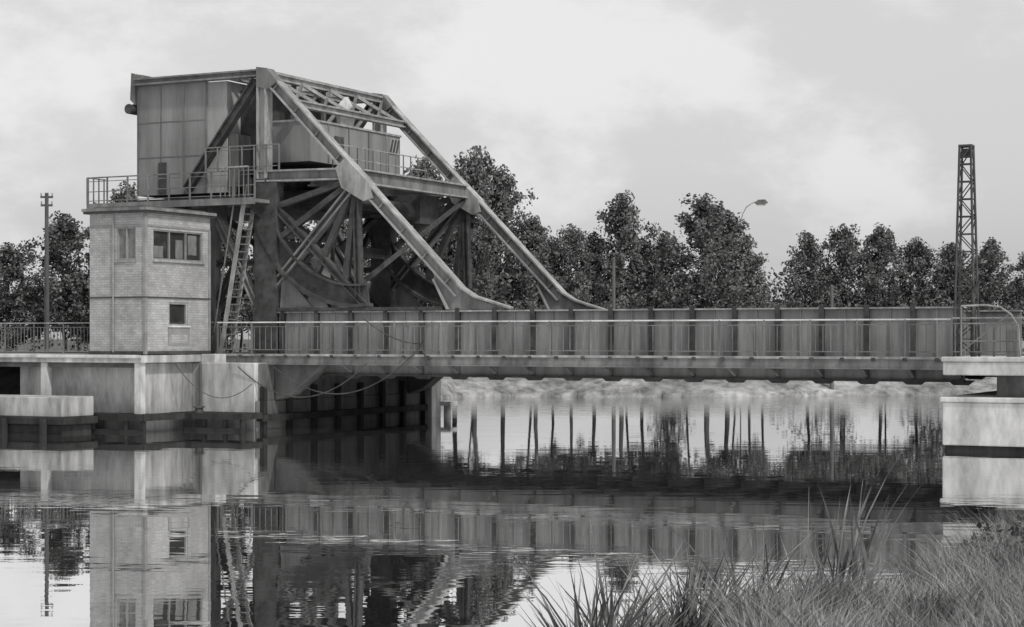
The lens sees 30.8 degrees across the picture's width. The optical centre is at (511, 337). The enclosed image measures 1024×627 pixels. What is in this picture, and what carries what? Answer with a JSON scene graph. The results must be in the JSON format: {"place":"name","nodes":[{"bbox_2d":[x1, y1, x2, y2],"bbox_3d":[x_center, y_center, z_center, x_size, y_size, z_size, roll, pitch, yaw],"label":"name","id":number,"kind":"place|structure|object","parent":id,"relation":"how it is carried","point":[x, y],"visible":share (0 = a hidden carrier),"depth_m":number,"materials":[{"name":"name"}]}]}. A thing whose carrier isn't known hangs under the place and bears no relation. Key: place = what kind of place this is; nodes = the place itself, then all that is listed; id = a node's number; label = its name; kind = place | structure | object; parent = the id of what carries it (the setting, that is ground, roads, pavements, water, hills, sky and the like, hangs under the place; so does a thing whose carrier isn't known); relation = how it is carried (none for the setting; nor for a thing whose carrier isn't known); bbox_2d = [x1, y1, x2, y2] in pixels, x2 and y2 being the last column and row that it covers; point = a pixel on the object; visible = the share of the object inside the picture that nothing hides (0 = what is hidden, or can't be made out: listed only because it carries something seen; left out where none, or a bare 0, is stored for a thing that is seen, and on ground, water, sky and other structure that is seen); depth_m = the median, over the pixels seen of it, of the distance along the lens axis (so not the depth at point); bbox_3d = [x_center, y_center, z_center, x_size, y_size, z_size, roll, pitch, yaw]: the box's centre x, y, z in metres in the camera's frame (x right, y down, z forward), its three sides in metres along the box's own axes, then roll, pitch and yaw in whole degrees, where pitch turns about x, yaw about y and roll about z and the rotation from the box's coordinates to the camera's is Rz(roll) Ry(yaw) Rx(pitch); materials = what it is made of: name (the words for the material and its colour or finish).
{"place":"outdoors","nodes":[
{"label":"outdoors","id":0,"kind":"place"},
{"bbox_2d":[0,395,1023,626],"bbox_3d":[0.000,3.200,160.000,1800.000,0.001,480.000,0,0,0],"label":"water","id":1,"kind":"structure","parent":0,"point":[459,513],"depth_m":35.48,"materials":[{"name":"grey liquid"}]},
{"bbox_2d":[514,444,1010,626],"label":"reeds","id":2,"kind":"object","parent":1,"relation":"on","point":[682,617],"visible":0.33,"depth_m":12.53,"materials":[{"name":"grey plant"}]},
{"bbox_2d":[0,339,1023,398],"bbox_3d":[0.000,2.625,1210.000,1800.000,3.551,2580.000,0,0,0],"label":"ground","id":3,"kind":"structure","parent":0,"point":[477,387],"depth_m":101.47,"materials":[{"name":"grey soil"}]},
{"bbox_2d":[0,242,64,350],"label":"broadleaf tree","id":4,"kind":"object","parent":3,"relation":"on","point":[10,256],"visible":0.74,"depth_m":97.60,"materials":[{"name":"grey plant"}]},
{"bbox_2d":[0,210,89,350],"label":"poplar tree","id":5,"kind":"object","parent":3,"relation":"on","point":[61,247],"visible":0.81,"depth_m":97.26,"materials":[{"name":"grey plant"}]},
{"bbox_2d":[40,193,52,350],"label":"telegraph pole","id":6,"kind":"object","parent":3,"relation":"on","point":[46,279],"visible":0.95,"depth_m":89.92,"materials":[{"name":"wood"}]},
{"bbox_2d":[0,394,97,433],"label":"quay blocks","id":7,"kind":"structure","parent":3,"relation":"on","point":[48,414],"depth_m":62.28,"materials":[{"name":"concrete"}]},
{"bbox_2d":[61,267,89,345],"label":"broadleaf tree","id":8,"kind":"object","parent":3,"relation":"on","point":[83,296],"visible":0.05,"depth_m":99.19,"materials":[{"name":"grey plant"}]},
{"bbox_2d":[80,181,138,306],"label":"poplar tree","id":9,"kind":"object","parent":3,"relation":"on","point":[119,196],"visible":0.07,"depth_m":97.47,"materials":[{"name":"grey plant"}]},
{"bbox_2d":[0,353,456,432],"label":"bridge abutment","id":10,"kind":"object","parent":3,"relation":"on","point":[137,393],"visible":0.58,"depth_m":65.09,"materials":[{"name":"grey concrete"}]},
{"bbox_2d":[0,322,218,353],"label":"approach railing","id":11,"kind":"object","parent":10,"relation":"on","point":[33,327],"visible":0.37,"depth_m":70.19,"materials":[{"name":"metal"}]},
{"bbox_2d":[81,205,216,353],"bbox_3d":[-12.677,-1.965,65.232,2.780,5.070,4.010,0,0,27],"label":"bridge control cabin","id":12,"kind":"object","parent":10,"relation":"on","point":[150,279],"visible":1,"depth_m":63.91,"materials":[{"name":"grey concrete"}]},
{"bbox_2d":[114,227,204,344],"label":"windows","id":13,"kind":"structure","parent":12,"relation":"in","point":[168,246],"depth_m":64.55,"materials":[{"name":"grey glass"}]},
{"bbox_2d":[86,67,1023,397],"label":"bascule bridge","id":14,"kind":"structure","parent":10,"relation":"on","point":[264,153],"depth_m":65.76,"materials":[{"name":"metal"}]},
{"bbox_2d":[221,221,252,351],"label":"broadleaf tree","id":15,"kind":"object","parent":3,"relation":"on","point":[233,232],"visible":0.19,"depth_m":104.58,"materials":[{"name":"grey plant"}]},
{"bbox_2d":[238,223,311,320],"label":"poplar tree","id":16,"kind":"object","parent":3,"relation":"on","point":[291,237],"visible":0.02,"depth_m":105.54,"materials":[{"name":"grey plant"}]},
{"bbox_2d":[294,218,370,291],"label":"broadleaf tree","id":17,"kind":"object","parent":3,"relation":"on","point":[344,228],"visible":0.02,"depth_m":104.52,"materials":[{"name":"grey plant"}]},
{"bbox_2d":[362,218,421,303],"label":"poplar tree","id":18,"kind":"object","parent":3,"relation":"on","point":[405,254],"depth_m":105.34,"materials":[{"name":"grey plant"}]},
{"bbox_2d":[399,155,474,306],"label":"poplar tree","id":19,"kind":"object","parent":3,"relation":"on","point":[422,265],"visible":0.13,"depth_m":104.60,"materials":[{"name":"grey plant"}]},
{"bbox_2d":[425,220,488,306],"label":"poplar tree","id":20,"kind":"object","parent":3,"relation":"on","point":[455,252],"visible":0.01,"depth_m":108.97,"materials":[{"name":"grey plant"}]},
{"bbox_2d":[425,145,529,377],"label":"broadleaf tree","id":21,"kind":"object","parent":3,"relation":"on","point":[471,172],"visible":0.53,"depth_m":104.05,"materials":[{"name":"grey plant"}]},
{"bbox_2d":[462,164,542,309],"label":"poplar tree","id":22,"kind":"object","parent":3,"relation":"on","point":[508,185],"visible":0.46,"depth_m":105.25,"materials":[{"name":"grey plant"}]},
{"bbox_2d":[0,260,1023,351],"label":"distant tree line","id":23,"kind":"object","parent":3,"relation":"on","point":[775,302],"visible":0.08,"depth_m":108.97,"materials":[{"name":"grey plant"}]},
{"bbox_2d":[498,215,564,309],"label":"poplar tree","id":24,"kind":"object","parent":3,"relation":"on","point":[538,235],"visible":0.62,"depth_m":104.46,"materials":[{"name":"grey plant"}]},
{"bbox_2d":[536,236,586,309],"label":"broadleaf tree","id":25,"kind":"object","parent":3,"relation":"on","point":[556,269],"visible":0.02,"depth_m":106.68,"materials":[{"name":"grey plant"}]},
{"bbox_2d":[534,223,603,308],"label":"broadleaf tree","id":26,"kind":"object","parent":3,"relation":"on","point":[568,255],"visible":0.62,"depth_m":104.54,"materials":[{"name":"grey plant"}]},
{"bbox_2d":[573,231,619,306],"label":"poplar tree","id":27,"kind":"object","parent":3,"relation":"on","point":[591,240],"visible":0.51,"depth_m":105.47,"materials":[{"name":"grey plant"}]},
{"bbox_2d":[610,257,616,308],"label":"wooden post","id":28,"kind":"object","parent":3,"relation":"on","point":[613,266],"visible":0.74,"depth_m":102.42,"materials":[{"name":"grey wood"}]},
{"bbox_2d":[575,189,678,308],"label":"poplar tree","id":29,"kind":"object","parent":3,"relation":"on","point":[621,213],"visible":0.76,"depth_m":104.56,"materials":[{"name":"grey plant"}]},
{"bbox_2d":[625,236,670,308],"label":"poplar tree","id":30,"kind":"object","parent":3,"relation":"on","point":[643,249],"visible":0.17,"depth_m":106.54,"materials":[{"name":"grey plant"}]},
{"bbox_2d":[635,231,703,308],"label":"broadleaf tree","id":31,"kind":"object","parent":3,"relation":"on","point":[659,249],"visible":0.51,"depth_m":105.39,"materials":[{"name":"grey plant"}]},
{"bbox_2d":[650,193,763,308],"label":"poplar tree","id":32,"kind":"object","parent":3,"relation":"on","point":[700,231],"visible":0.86,"depth_m":104.37,"materials":[{"name":"grey plant"}]},
{"bbox_2d":[687,209,771,307],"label":"poplar tree","id":33,"kind":"object","parent":3,"relation":"on","point":[730,224],"visible":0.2,"depth_m":106.36,"materials":[{"name":"grey plant"}]},
{"bbox_2d":[721,252,777,307],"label":"broadleaf tree","id":34,"kind":"object","parent":3,"relation":"on","point":[765,287],"visible":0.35,"depth_m":106.49,"materials":[{"name":"grey plant"}]},
{"bbox_2d":[740,199,767,236],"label":"street lamp","id":35,"kind":"object","parent":3,"relation":"on","point":[762,202],"visible":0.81,"depth_m":109.36,"materials":[{"name":"metal"}]},
{"bbox_2d":[778,230,853,307],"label":"poplar tree","id":36,"kind":"object","parent":3,"relation":"on","point":[805,255],"visible":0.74,"depth_m":111.51,"materials":[{"name":"grey plant"}]},
{"bbox_2d":[828,285,835,389],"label":"wooden post","id":37,"kind":"object","parent":3,"relation":"on","point":[831,294],"visible":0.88,"depth_m":102.92,"materials":[{"name":"grey wood"}]},
{"bbox_2d":[807,223,886,307],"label":"broadleaf tree","id":38,"kind":"object","parent":3,"relation":"on","point":[846,259],"visible":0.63,"depth_m":111.25,"materials":[{"name":"grey plant"}]},
{"bbox_2d":[848,222,919,306],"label":"poplar tree","id":39,"kind":"object","parent":3,"relation":"on","point":[885,253],"visible":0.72,"depth_m":111.37,"materials":[{"name":"grey plant"}]},
{"bbox_2d":[878,236,953,306],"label":"broadleaf tree","id":40,"kind":"object","parent":3,"relation":"on","point":[920,252],"visible":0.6,"depth_m":112.51,"materials":[{"name":"grey plant"}]},
{"bbox_2d":[925,241,985,308],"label":"poplar tree","id":41,"kind":"object","parent":3,"relation":"on","point":[949,257],"visible":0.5,"depth_m":111.62,"materials":[{"name":"grey plant"}]},
{"bbox_2d":[940,356,1023,452],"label":"bridge abutment","id":42,"kind":"object","parent":3,"relation":"on","point":[991,421],"visible":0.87,"depth_m":52.25,"materials":[{"name":"pale concrete"},{"name":"stained concrete"}]},
{"bbox_2d":[953,144,980,356],"bbox_3d":[13.061,-2.479,53.170,0.827,6.061,0.685,0,0,27],"label":"lattice signal mast","id":43,"kind":"object","parent":42,"relation":"on","point":[967,151],"visible":0.98,"depth_m":53.10,"materials":[{"name":"metal"}]},
{"bbox_2d":[951,304,1023,356],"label":"gate railing","id":44,"kind":"object","parent":42,"relation":"on","point":[1013,346],"visible":1,"depth_m":52.44,"materials":[{"name":"metal"}]},
{"bbox_2d":[947,236,1023,329],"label":"poplar tree","id":45,"kind":"object","parent":3,"relation":"on","point":[991,254],"visible":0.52,"depth_m":111.49,"materials":[{"name":"grey plant"}]},
{"bbox_2d":[947,509,1023,581],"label":"bush","id":46,"kind":"object","parent":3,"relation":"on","point":[1011,529],"visible":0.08,"depth_m":15.34,"materials":[{"name":"grey plant"}]},
{"bbox_2d":[994,251,1023,340],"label":"broadleaf tree","id":47,"kind":"object","parent":3,"relation":"on","point":[1020,268],"visible":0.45,"depth_m":111.83,"materials":[{"name":"grey plant"}]},
{"bbox_2d":[0,351,1023,355],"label":"road","id":48,"kind":"structure","parent":0,"point":[233,352],"depth_m":74.78,"materials":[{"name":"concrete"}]},
{"bbox_2d":[0,0,1023,338],"label":"sky","id":49,"kind":"structure","parent":0,"point":[828,113],"materials":[{"name":"white"}]},
{"bbox_2d":[654,501,1023,626],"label":"bank grass","id":50,"kind":"structure","parent":0,"point":[965,592],"depth_m":12.40,"materials":[{"name":"grey plant"}]}
]}

